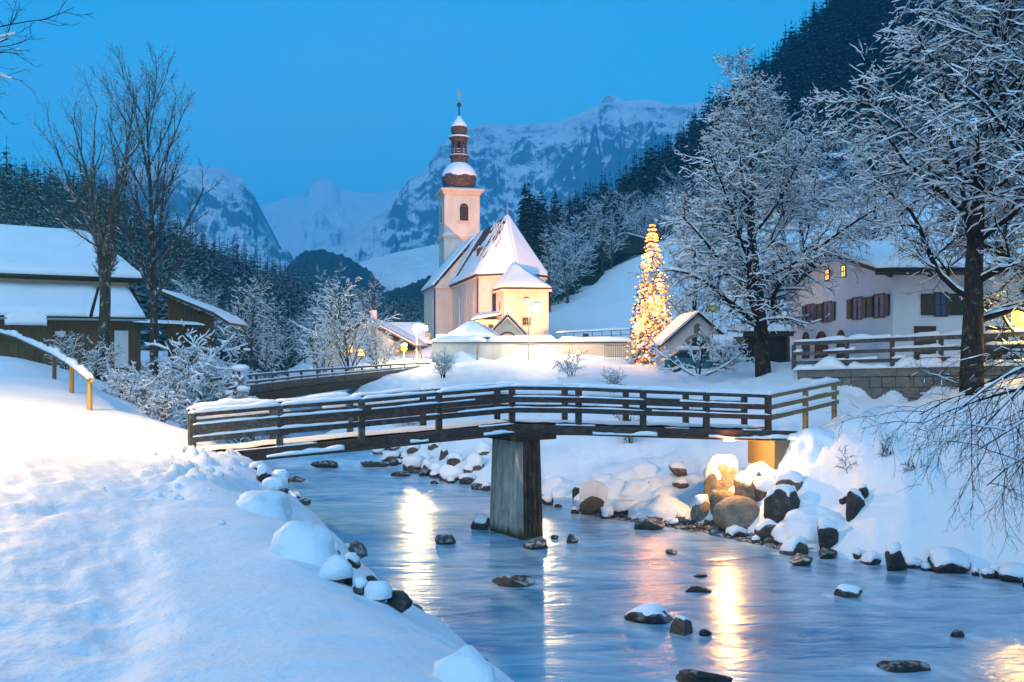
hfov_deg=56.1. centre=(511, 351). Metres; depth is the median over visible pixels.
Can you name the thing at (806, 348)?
door
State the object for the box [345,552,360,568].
boulder
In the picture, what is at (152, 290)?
bare tree
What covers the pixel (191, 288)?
frosted tree
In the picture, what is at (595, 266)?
spruce
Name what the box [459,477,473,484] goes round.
boulder
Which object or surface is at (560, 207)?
spruce
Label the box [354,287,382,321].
frosted tree
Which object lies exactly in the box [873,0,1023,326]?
snowy tree
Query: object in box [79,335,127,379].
snowy shrub
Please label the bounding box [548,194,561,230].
spruce
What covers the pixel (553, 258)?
spruce
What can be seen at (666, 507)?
boulder
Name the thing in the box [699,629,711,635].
boulder
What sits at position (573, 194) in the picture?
frosted tree
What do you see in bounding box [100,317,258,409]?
snowy shrub
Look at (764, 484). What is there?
boulder
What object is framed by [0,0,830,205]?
sky
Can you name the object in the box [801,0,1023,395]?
snowy tree
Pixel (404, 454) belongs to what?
boulder
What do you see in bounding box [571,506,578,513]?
boulder
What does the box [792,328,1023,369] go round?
road fence
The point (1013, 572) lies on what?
boulder
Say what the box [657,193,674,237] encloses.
frosted tree
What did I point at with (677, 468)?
boulder
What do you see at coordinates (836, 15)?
spruce forest
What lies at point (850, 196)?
frosted tree
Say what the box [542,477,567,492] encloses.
boulder
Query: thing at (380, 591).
boulder
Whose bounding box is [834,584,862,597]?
boulder
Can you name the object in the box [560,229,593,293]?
frosted tree
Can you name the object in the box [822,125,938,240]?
snowy tree
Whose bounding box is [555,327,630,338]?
iron railing
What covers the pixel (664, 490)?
boulder
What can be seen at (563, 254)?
spruce
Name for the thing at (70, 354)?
snowy shrub
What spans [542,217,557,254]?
spruce
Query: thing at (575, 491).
boulder
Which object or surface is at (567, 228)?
spruce
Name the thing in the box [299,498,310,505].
boulder
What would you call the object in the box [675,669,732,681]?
boulder
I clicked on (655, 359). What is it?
shrub
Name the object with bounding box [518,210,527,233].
spruce
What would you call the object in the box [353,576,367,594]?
boulder
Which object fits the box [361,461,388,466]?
boulder
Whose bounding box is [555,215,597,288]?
frosted tree
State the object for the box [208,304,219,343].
frosted tree
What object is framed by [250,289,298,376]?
frosted tree
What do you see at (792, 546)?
boulder
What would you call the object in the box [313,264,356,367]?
frosted tree
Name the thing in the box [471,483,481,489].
boulder
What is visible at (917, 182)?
frosted tree
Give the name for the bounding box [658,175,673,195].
frosted tree
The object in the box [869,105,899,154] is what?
frosted tree
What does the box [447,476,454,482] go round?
boulder
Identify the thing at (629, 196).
frosted tree
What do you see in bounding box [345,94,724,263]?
mountain
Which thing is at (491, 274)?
church
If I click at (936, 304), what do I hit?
window
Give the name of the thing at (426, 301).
window
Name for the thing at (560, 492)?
boulder
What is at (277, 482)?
boulder
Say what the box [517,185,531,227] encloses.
spruce
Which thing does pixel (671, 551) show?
boulder
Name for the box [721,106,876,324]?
snowy tree
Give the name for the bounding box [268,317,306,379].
frosted tree
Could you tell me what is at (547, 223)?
spruce
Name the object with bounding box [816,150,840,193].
frosted tree
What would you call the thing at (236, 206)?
mountain
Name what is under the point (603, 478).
boulder
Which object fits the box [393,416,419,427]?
shrub
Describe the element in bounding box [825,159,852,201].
frosted tree
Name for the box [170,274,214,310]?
frosted tree
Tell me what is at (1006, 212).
snowy tree
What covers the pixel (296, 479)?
boulder
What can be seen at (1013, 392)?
overhanging tree
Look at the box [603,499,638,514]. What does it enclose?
boulder
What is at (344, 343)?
frosted bush
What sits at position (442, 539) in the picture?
boulder
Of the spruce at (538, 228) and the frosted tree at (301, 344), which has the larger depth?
the spruce at (538, 228)
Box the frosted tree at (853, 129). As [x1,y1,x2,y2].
[846,115,860,157]
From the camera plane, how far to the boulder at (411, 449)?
44.01 m
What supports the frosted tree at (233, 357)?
on the snow ground
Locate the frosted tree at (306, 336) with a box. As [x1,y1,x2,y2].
[294,309,327,367]
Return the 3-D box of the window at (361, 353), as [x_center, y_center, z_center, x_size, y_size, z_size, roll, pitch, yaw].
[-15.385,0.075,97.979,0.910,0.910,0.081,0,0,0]
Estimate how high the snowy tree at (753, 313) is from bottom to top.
16.661 m
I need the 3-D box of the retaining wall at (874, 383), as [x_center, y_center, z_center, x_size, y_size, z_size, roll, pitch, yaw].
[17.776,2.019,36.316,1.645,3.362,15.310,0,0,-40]
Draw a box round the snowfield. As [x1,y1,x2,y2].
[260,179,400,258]
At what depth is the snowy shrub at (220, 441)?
38.19 m
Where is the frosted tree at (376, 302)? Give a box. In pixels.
[358,274,391,319]
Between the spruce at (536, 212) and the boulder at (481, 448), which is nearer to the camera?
the boulder at (481, 448)
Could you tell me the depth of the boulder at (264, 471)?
17.64 m
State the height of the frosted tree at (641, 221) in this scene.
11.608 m
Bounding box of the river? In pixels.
[256,370,1023,681]
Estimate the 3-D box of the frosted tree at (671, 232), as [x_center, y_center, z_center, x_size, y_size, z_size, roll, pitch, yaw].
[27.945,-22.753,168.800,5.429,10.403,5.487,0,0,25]
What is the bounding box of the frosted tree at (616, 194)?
[610,188,633,210]
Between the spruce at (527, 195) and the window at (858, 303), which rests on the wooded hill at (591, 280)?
the spruce at (527, 195)
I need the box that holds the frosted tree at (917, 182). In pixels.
[905,155,932,198]
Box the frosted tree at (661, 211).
[651,193,671,239]
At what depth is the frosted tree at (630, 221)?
170.00 m
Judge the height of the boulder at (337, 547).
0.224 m
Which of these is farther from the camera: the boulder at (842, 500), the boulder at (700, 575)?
the boulder at (842, 500)
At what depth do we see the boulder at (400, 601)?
8.31 m
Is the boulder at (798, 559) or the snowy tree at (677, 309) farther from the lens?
the snowy tree at (677, 309)
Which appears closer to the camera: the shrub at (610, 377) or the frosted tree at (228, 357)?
the shrub at (610, 377)
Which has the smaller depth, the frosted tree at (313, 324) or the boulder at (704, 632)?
the boulder at (704, 632)
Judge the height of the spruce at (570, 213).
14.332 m
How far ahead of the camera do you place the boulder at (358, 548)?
17.56 m
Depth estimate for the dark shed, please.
58.00 m
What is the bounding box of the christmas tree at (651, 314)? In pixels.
[625,224,672,364]
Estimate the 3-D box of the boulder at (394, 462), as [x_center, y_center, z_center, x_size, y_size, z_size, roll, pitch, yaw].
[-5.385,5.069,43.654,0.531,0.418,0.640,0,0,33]
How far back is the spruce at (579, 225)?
150.05 m
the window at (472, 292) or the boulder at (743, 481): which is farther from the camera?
the window at (472, 292)
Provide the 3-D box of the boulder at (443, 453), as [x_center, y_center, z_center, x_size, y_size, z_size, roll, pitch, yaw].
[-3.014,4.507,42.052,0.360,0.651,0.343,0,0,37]
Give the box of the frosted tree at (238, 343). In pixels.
[217,274,263,372]
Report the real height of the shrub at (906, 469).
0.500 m
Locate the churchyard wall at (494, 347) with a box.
[431,335,631,360]
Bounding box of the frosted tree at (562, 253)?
[550,225,573,289]
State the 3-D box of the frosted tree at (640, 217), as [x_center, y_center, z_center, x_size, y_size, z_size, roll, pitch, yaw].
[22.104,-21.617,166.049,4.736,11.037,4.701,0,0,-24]
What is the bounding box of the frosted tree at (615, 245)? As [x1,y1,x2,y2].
[598,203,638,268]
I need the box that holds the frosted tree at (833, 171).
[824,156,840,187]
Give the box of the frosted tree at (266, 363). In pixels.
[254,325,281,381]
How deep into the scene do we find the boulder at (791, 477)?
26.96 m
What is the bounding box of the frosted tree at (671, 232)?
[657,202,682,236]
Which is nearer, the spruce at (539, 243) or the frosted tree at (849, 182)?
the spruce at (539, 243)
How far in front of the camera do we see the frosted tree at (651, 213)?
167.70 m
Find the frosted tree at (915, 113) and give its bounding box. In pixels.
[901,88,923,130]
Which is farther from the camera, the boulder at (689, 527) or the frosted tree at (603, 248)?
the frosted tree at (603, 248)
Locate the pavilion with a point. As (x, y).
(468, 328)
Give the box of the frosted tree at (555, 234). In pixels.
[542,222,580,260]
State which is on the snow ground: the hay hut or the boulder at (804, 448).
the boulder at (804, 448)
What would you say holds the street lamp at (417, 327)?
on the snow ground
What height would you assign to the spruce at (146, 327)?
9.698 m
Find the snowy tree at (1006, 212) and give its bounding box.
[933,88,1023,238]
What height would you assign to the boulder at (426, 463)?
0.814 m
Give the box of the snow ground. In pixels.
[0,180,1023,681]
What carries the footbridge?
on the snow ground
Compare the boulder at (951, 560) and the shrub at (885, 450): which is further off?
the shrub at (885, 450)
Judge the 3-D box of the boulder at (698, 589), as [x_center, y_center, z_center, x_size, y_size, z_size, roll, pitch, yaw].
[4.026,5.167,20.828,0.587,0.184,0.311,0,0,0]
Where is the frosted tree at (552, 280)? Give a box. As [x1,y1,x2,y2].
[538,234,564,311]
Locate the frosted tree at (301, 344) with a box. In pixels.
[292,322,308,362]
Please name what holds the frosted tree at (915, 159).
on the snow ground
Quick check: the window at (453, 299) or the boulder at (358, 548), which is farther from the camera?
the window at (453, 299)
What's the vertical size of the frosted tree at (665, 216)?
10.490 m
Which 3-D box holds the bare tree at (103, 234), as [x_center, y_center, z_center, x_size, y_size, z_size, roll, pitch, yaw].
[-20.563,-6.237,47.544,5.939,16.039,5.744,0,0,34]
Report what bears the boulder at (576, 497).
on the snow ground
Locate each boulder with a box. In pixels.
[236,490,292,521]
[250,461,265,469]
[256,464,271,482]
[262,475,288,493]
[268,520,338,566]
[274,469,289,482]
[289,476,305,481]
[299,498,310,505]
[310,460,337,467]
[318,554,353,582]
[325,429,344,433]
[335,543,339,554]
[343,578,352,586]
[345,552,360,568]
[348,540,367,558]
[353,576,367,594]
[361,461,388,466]
[363,580,391,601]
[366,575,377,581]
[372,448,384,453]
[381,451,401,461]
[387,590,412,612]
[388,458,399,465]
[391,471,410,476]
[400,451,408,458]
[401,455,424,471]
[407,445,419,453]
[408,469,417,473]
[418,468,429,475]
[420,453,431,459]
[421,459,433,468]
[428,442,440,449]
[429,463,440,471]
[429,468,439,477]
[433,644,495,681]
[435,534,455,544]
[439,447,447,460]
[439,464,463,481]
[446,452,463,465]
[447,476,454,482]
[459,473,475,482]
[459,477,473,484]
[463,464,472,472]
[466,452,483,470]
[470,513,489,529]
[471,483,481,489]
[474,441,491,455]
[482,481,490,490]
[492,575,535,587]
[523,538,547,549]
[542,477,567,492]
[542,494,553,504]
[550,487,571,497]
[566,534,577,542]
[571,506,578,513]
[572,487,578,498]
[573,482,583,499]
[579,480,607,514]
[590,473,613,483]
[600,505,613,518]
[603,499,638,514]
[605,479,626,497]
[613,467,640,480]
[620,478,648,497]
[624,602,673,623]
[627,495,690,521]
[632,460,659,477]
[634,516,664,529]
[644,477,663,490]
[651,486,671,498]
[666,549,676,554]
[669,461,686,476]
[669,518,677,525]
[669,615,692,635]
[672,477,688,488]
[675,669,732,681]
[676,512,686,519]
[685,586,710,592]
[687,525,695,529]
[690,494,709,521]
[694,574,706,576]
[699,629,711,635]
[703,454,741,501]
[709,490,733,513]
[712,495,759,531]
[725,525,747,537]
[733,469,761,501]
[751,535,760,542]
[753,473,775,500]
[754,519,776,540]
[763,484,799,523]
[768,539,777,543]
[771,505,844,547]
[775,469,802,491]
[778,428,833,469]
[779,536,807,555]
[790,553,812,565]
[817,517,838,548]
[819,547,837,558]
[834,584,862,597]
[839,493,846,504]
[846,488,864,521]
[852,547,861,559]
[858,484,868,498]
[859,550,881,564]
[876,660,930,672]
[885,542,906,570]
[905,557,922,568]
[920,561,931,570]
[927,546,970,573]
[934,563,943,572]
[950,630,964,637]
[972,567,979,575]
[981,567,994,578]
[989,565,999,578]
[998,562,1023,582]
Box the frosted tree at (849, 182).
[833,169,873,207]
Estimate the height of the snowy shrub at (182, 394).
2.771 m
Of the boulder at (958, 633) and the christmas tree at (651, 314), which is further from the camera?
the christmas tree at (651, 314)
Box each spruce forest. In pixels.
[0,136,423,355]
[551,0,1023,266]
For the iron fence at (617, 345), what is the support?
on the snow ground
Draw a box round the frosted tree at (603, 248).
[588,191,619,271]
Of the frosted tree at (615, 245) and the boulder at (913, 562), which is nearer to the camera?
the boulder at (913, 562)
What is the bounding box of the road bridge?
[210,362,430,399]
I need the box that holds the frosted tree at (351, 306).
[339,287,366,331]
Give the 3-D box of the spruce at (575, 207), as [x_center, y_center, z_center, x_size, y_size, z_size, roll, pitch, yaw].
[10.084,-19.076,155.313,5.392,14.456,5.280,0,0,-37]
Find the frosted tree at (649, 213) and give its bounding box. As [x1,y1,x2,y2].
[641,194,663,242]
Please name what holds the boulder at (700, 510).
on the snow ground
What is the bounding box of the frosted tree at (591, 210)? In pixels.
[566,194,601,233]
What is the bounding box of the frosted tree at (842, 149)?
[822,126,853,185]
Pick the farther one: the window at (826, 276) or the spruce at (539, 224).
the spruce at (539, 224)
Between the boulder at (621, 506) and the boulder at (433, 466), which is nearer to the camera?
the boulder at (621, 506)
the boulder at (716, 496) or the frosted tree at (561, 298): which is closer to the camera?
the boulder at (716, 496)
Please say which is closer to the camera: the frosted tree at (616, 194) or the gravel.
the gravel
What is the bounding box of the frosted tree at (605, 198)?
[593,186,617,225]
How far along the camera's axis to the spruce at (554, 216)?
149.84 m
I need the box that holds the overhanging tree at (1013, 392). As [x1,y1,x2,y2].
[827,322,1023,558]
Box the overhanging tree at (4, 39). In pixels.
[0,0,93,124]
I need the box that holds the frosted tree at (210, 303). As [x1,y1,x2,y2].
[197,291,218,324]
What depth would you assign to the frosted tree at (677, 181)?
185.29 m
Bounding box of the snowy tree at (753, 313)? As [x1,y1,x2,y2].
[627,44,893,376]
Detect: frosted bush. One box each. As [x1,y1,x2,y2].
[289,277,402,370]
[295,322,347,372]
[357,322,403,367]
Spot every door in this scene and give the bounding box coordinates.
[114,330,127,367]
[802,332,809,358]
[814,331,827,358]
[836,330,844,357]
[914,326,935,357]
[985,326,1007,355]
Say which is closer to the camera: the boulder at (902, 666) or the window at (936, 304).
the boulder at (902, 666)
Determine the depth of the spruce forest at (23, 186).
195.96 m
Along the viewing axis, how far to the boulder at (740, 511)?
27.14 m
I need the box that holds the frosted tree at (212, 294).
[203,282,224,315]
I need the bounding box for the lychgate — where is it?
[485,309,527,338]
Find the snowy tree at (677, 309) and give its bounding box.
[658,190,733,340]
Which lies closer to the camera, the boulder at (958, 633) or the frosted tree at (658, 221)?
the boulder at (958, 633)
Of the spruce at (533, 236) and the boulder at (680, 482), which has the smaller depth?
the boulder at (680, 482)
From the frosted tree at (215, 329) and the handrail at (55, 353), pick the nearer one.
the handrail at (55, 353)
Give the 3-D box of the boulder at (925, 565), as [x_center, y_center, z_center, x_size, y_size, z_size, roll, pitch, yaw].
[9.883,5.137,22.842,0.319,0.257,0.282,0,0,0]
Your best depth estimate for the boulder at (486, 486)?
35.82 m
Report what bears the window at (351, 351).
in the chalet
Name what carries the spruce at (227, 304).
on the wooded hill at (257, 365)
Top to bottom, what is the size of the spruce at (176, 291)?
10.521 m
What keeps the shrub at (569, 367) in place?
on the snow ground
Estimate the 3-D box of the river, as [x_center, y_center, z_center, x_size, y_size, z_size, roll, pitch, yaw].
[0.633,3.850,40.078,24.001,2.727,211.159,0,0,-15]
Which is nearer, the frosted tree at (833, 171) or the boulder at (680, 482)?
the boulder at (680, 482)
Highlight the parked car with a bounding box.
[661,346,722,371]
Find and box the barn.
[0,224,204,372]
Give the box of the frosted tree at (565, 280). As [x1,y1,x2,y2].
[541,224,588,303]
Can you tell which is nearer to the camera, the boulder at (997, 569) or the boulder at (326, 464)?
the boulder at (997, 569)
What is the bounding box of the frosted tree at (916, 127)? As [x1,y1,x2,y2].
[908,117,925,145]
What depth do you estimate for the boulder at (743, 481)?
27.90 m
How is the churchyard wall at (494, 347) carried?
on the snow ground
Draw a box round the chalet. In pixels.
[329,310,428,362]
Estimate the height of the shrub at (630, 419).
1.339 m
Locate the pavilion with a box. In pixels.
[448,321,499,338]
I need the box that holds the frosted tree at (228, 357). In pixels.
[214,310,237,366]
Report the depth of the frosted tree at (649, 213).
177.84 m
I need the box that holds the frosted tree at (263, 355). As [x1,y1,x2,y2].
[254,323,280,371]
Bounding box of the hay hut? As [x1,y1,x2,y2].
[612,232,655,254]
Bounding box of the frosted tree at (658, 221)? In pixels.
[646,201,666,240]
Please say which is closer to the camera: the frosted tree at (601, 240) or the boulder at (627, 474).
the boulder at (627, 474)
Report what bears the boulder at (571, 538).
in the river
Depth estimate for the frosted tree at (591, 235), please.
148.23 m
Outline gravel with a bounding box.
[593,513,781,549]
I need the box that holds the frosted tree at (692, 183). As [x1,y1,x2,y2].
[677,170,706,207]
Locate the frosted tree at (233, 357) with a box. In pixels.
[221,309,246,373]
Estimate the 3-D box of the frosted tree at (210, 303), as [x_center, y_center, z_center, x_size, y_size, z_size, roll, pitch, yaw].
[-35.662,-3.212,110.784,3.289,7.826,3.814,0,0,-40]
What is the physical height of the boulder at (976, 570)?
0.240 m
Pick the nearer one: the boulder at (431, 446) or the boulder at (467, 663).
the boulder at (467, 663)
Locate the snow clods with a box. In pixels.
[102,446,248,524]
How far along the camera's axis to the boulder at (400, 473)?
40.01 m
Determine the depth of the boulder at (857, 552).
23.95 m
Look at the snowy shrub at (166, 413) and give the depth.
36.84 m
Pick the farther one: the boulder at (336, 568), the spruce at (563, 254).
the spruce at (563, 254)
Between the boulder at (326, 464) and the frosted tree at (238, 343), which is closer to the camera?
the boulder at (326, 464)
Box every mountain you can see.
[41,162,293,273]
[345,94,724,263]
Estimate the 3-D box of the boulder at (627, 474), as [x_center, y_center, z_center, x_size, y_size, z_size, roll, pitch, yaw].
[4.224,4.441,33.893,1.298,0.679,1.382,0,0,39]
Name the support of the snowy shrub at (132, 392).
on the snow ground
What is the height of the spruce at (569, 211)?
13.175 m
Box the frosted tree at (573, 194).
[537,192,576,225]
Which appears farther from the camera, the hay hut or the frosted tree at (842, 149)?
the frosted tree at (842, 149)
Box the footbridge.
[186,377,839,539]
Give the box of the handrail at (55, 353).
[0,329,93,409]
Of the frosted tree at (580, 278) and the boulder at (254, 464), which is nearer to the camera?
the boulder at (254, 464)
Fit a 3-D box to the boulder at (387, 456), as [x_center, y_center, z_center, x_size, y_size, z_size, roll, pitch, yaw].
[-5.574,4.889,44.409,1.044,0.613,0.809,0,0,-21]
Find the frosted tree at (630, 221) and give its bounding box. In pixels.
[623,206,638,255]
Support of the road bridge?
on the snow ground
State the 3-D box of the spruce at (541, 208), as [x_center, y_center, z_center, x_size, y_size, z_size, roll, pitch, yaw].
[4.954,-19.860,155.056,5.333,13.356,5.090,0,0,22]
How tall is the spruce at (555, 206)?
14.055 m
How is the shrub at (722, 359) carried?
on the snow ground
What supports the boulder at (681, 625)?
in the river
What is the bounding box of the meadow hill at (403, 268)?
[359,244,438,295]
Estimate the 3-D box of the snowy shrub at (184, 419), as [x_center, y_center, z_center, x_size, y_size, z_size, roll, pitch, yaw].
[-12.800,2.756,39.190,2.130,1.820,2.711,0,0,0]
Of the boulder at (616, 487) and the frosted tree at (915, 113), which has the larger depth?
the frosted tree at (915, 113)
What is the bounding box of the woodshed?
[708,334,742,356]
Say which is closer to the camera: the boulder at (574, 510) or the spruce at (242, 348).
the boulder at (574, 510)
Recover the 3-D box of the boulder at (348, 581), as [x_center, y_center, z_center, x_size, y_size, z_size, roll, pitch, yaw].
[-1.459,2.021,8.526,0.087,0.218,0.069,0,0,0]
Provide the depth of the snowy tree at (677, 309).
83.95 m
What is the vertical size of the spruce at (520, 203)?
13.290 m
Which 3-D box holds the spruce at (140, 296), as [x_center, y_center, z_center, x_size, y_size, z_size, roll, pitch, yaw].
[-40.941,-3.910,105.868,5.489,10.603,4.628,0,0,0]
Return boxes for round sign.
[709,302,716,369]
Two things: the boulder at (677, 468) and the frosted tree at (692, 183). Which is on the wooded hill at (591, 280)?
the frosted tree at (692, 183)
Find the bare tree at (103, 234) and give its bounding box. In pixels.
[26,61,158,381]
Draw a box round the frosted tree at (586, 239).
[558,214,601,290]
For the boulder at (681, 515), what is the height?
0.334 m
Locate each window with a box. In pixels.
[344,344,353,352]
[357,349,365,356]
[426,301,427,324]
[431,299,432,328]
[453,299,453,328]
[458,297,459,326]
[464,295,465,322]
[472,292,473,317]
[491,288,499,310]
[522,317,530,325]
[802,303,816,323]
[818,301,834,322]
[824,269,829,280]
[840,265,845,277]
[846,296,865,319]
[867,293,888,318]
[921,292,961,316]
[951,293,991,314]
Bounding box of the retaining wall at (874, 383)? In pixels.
[797,366,1023,401]
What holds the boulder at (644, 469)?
on the snow ground
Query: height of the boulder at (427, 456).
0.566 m
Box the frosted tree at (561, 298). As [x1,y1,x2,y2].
[547,234,586,301]
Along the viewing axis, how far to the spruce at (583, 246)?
150.39 m
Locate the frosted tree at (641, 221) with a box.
[636,193,657,236]
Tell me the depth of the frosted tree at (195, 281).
127.46 m
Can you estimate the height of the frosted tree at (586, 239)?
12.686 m
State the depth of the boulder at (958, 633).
17.46 m
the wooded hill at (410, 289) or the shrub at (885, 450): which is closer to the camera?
the shrub at (885, 450)
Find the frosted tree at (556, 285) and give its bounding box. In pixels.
[546,253,573,304]
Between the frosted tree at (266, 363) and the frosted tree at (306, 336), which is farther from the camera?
the frosted tree at (306, 336)
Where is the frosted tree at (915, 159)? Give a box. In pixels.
[898,136,935,190]
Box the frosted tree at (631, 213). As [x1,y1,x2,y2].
[620,197,647,232]
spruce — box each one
[132,282,149,350]
[139,289,163,349]
[148,306,163,350]
[158,287,169,345]
[160,277,173,327]
[161,277,183,349]
[163,315,167,349]
[206,276,223,351]
[217,289,236,353]
[236,306,249,355]
[516,184,527,226]
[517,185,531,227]
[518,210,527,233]
[519,184,536,233]
[520,195,537,244]
[525,228,536,253]
[528,195,541,228]
[529,215,538,244]
[530,217,537,251]
[533,213,546,253]
[534,208,543,242]
[536,223,555,303]
[537,191,546,229]
[537,240,551,305]
[542,204,550,250]
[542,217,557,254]
[542,222,563,299]
[543,222,564,300]
[545,200,560,245]
[548,191,560,224]
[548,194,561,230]
[549,238,563,301]
[555,220,572,289]
[556,200,565,236]
[564,198,572,234]
[564,204,585,286]
[564,213,585,290]
[570,210,585,278]
[571,194,592,261]
[571,198,602,277]
[572,191,581,218]
[574,211,593,273]
[580,211,598,274]
[582,207,594,267]
[585,201,609,271]
[594,205,609,269]
[599,208,613,268]
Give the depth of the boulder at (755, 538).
25.99 m
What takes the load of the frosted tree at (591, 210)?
on the wooded hill at (591, 280)
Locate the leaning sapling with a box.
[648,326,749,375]
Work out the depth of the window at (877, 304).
50.68 m
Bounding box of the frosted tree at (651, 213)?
[629,192,660,236]
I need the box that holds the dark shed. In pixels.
[727,324,795,362]
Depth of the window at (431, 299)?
118.81 m
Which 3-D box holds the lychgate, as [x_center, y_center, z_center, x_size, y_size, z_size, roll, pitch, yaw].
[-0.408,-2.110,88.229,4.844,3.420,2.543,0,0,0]
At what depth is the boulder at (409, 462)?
41.47 m
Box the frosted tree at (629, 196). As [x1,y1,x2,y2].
[612,189,640,231]
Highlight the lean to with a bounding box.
[157,288,247,369]
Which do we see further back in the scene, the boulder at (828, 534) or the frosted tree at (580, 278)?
the frosted tree at (580, 278)
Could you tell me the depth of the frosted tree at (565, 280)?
132.71 m
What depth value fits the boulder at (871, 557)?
23.49 m
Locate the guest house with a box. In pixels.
[764,239,1023,358]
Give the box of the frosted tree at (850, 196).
[837,185,866,210]
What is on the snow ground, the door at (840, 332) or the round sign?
the round sign
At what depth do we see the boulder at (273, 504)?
12.24 m
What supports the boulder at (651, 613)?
in the river
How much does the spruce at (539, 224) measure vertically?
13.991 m
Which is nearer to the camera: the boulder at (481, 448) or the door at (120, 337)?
the boulder at (481, 448)
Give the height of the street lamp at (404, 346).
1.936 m
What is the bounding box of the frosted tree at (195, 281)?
[178,270,204,299]
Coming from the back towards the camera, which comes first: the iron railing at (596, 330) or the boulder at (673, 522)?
the iron railing at (596, 330)
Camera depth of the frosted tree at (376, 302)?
127.03 m
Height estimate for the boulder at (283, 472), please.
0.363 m
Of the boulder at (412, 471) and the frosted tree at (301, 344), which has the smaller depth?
the boulder at (412, 471)
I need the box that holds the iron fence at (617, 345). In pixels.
[605,344,632,359]
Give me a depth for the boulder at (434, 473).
39.45 m
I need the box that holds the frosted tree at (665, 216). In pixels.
[647,191,675,240]
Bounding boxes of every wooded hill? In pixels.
[1,181,422,371]
[281,249,387,296]
[366,275,438,308]
[564,0,1023,296]
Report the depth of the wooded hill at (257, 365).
196.20 m
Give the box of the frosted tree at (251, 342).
[232,274,275,378]
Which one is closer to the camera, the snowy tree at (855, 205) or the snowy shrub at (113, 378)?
the snowy shrub at (113, 378)
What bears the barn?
on the snow ground
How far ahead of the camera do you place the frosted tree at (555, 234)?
147.09 m
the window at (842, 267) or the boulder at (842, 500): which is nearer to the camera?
the boulder at (842, 500)
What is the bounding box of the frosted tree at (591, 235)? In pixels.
[575,197,605,277]
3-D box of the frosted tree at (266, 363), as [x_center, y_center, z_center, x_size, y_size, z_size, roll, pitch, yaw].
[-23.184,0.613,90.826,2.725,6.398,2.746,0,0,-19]
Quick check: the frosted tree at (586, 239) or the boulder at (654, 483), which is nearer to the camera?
the boulder at (654, 483)
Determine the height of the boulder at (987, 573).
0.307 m
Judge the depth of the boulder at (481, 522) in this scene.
28.02 m
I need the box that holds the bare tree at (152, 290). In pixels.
[84,41,225,379]
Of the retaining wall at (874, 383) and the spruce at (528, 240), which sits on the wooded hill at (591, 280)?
the spruce at (528, 240)
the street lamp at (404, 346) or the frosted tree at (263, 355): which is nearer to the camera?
the street lamp at (404, 346)
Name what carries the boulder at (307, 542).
on the snow ground
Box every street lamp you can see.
[401,343,407,360]
[412,322,427,362]
[524,298,541,360]
[1012,297,1023,354]
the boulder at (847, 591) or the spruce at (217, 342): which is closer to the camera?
the boulder at (847, 591)
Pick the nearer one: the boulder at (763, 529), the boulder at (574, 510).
the boulder at (763, 529)
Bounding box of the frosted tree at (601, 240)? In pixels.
[593,216,613,271]
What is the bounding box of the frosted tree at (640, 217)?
[629,197,651,235]
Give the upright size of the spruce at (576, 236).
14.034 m
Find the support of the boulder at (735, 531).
on the snow ground
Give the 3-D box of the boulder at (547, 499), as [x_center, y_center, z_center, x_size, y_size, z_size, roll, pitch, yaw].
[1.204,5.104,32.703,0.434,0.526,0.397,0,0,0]
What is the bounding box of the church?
[420,90,551,340]
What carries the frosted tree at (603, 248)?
on the wooded hill at (591, 280)
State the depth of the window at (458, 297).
111.48 m
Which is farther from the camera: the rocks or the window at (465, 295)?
the window at (465, 295)
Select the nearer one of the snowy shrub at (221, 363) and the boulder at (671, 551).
the boulder at (671, 551)
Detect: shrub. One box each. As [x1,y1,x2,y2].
[44,329,83,369]
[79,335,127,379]
[92,367,146,399]
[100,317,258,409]
[109,372,176,414]
[131,360,205,419]
[135,389,180,422]
[173,345,260,386]
[174,398,200,429]
[180,369,249,410]
[215,439,227,443]
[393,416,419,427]
[424,345,457,377]
[550,345,589,375]
[595,366,628,392]
[613,415,652,442]
[650,344,673,369]
[704,335,754,369]
[832,444,856,473]
[874,433,895,456]
[900,457,930,473]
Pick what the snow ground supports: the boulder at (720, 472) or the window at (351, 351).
the boulder at (720, 472)
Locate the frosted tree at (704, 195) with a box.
[688,171,722,221]
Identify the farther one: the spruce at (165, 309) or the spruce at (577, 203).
the spruce at (577, 203)
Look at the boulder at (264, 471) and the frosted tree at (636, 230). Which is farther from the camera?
the frosted tree at (636, 230)
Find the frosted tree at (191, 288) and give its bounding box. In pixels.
[177,273,202,310]
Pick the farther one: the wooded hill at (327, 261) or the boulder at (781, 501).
the wooded hill at (327, 261)
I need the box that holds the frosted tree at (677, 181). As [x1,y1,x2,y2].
[661,165,690,213]
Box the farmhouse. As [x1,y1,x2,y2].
[389,322,431,348]
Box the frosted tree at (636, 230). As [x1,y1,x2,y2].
[623,206,649,255]
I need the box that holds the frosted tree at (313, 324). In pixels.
[300,286,337,357]
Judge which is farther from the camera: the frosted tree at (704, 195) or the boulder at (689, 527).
the frosted tree at (704, 195)
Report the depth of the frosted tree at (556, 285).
134.60 m

